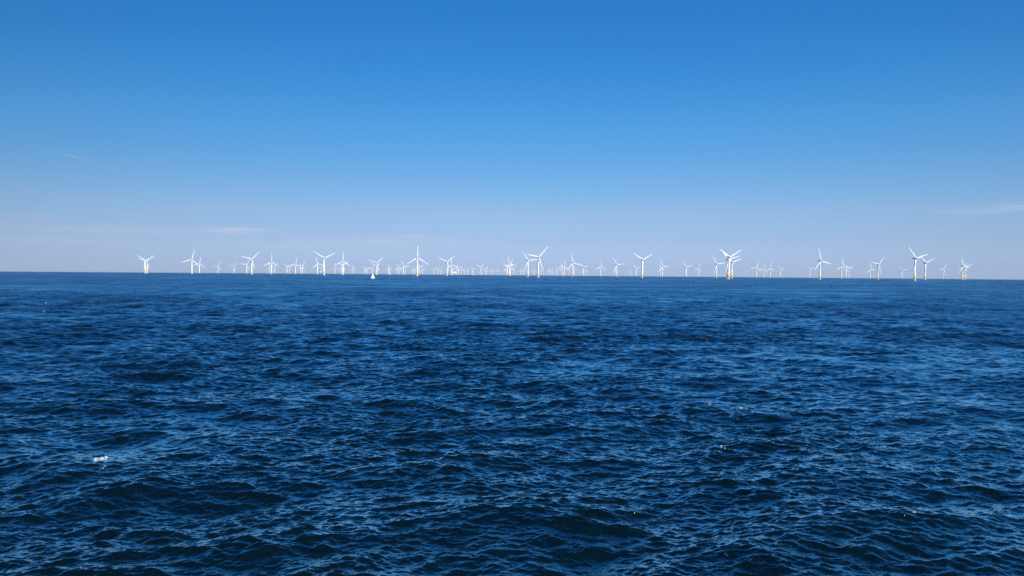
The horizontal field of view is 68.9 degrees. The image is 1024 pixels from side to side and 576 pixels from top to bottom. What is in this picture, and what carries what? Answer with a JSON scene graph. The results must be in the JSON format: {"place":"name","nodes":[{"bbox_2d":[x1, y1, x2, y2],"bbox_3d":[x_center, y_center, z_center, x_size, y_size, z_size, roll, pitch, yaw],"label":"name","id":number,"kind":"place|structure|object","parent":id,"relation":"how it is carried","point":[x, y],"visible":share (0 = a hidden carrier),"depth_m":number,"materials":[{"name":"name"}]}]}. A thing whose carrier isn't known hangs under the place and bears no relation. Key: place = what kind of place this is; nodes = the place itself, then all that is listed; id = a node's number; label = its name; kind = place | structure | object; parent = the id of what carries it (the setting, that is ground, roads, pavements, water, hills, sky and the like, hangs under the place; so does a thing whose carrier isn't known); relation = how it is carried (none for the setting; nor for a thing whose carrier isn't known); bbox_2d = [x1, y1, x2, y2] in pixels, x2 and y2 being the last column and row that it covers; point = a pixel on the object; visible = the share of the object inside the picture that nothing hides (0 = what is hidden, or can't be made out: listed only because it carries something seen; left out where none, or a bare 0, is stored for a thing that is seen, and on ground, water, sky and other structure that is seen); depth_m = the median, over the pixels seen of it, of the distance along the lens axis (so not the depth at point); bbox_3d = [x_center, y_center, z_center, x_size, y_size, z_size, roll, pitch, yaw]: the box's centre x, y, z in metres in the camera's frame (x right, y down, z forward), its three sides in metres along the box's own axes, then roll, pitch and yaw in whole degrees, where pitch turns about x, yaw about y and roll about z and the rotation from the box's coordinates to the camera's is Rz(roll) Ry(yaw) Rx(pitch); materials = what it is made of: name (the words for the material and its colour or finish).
{"place":"outdoors","nodes":[
{"label":"outdoors","id":0,"kind":"place"},
{"bbox_2d":[0,271,1023,575],"bbox_3d":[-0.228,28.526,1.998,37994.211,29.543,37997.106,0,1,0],"label":"water","id":1,"kind":"structure","parent":0,"point":[360,425],"depth_m":73.75,"materials":[{"name":"blue liquid"}]},
{"bbox_2d":[241,252,258,273],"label":"wind turbine","id":2,"kind":"object","parent":1,"relation":"in","point":[251,262],"visible":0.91,"depth_m":4380.97,"materials":[{"name":"white metal"}]},
{"bbox_2d":[315,252,331,274],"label":"wind turbine","id":3,"kind":"object","parent":1,"relation":"in","point":[323,264],"visible":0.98,"depth_m":3950.88,"materials":[{"name":"white metal"}]},
{"bbox_2d":[407,251,428,275],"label":"wind turbine","id":4,"kind":"object","parent":1,"relation":"in","point":[417,258],"visible":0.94,"depth_m":3654.68,"materials":[{"name":"white metal"}]},
{"bbox_2d":[524,254,537,276],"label":"wind turbine","id":5,"kind":"object","parent":1,"relation":"in","point":[527,266],"visible":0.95,"depth_m":4145.98,"materials":[{"name":"white metal"}]},
{"bbox_2d":[528,249,545,276],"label":"wind turbine","id":6,"kind":"object","parent":1,"relation":"in","point":[538,263],"visible":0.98,"depth_m":3310.39,"materials":[{"name":"white metal"}]},
{"bbox_2d":[634,253,651,277],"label":"wind turbine","id":7,"kind":"object","parent":1,"relation":"in","point":[642,265],"visible":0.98,"depth_m":3707.80,"materials":[{"name":"white metal"}]},
{"bbox_2d":[720,249,740,278],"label":"wind turbine","id":8,"kind":"object","parent":1,"relation":"in","point":[729,262],"visible":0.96,"depth_m":3036.31,"materials":[{"name":"white metal"}]},
{"bbox_2d":[722,251,738,278],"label":"wind turbine","id":9,"kind":"object","parent":1,"relation":"in","point":[727,264],"visible":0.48,"depth_m":3476.63,"materials":[{"name":"white metal"}]},
{"bbox_2d":[815,250,829,278],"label":"wind turbine","id":10,"kind":"object","parent":1,"relation":"in","point":[820,267],"visible":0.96,"depth_m":3616.25,"materials":[{"name":"white metal"}]},
{"bbox_2d":[910,249,926,280],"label":"wind turbine","id":11,"kind":"object","parent":1,"relation":"in","point":[914,277],"visible":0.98,"depth_m":2988.31,"materials":[{"name":"white metal"}]},
{"bbox_2d":[923,258,934,279],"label":"wind turbine","id":12,"kind":"object","parent":1,"relation":"in","point":[925,262],"visible":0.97,"depth_m":3889.17,"materials":[{"name":"white metal"}]},
{"bbox_2d":[0,0,1023,279],"label":"sky","id":13,"kind":"structure","parent":0,"point":[859,133],"materials":[{"name":"blue"}]}
]}

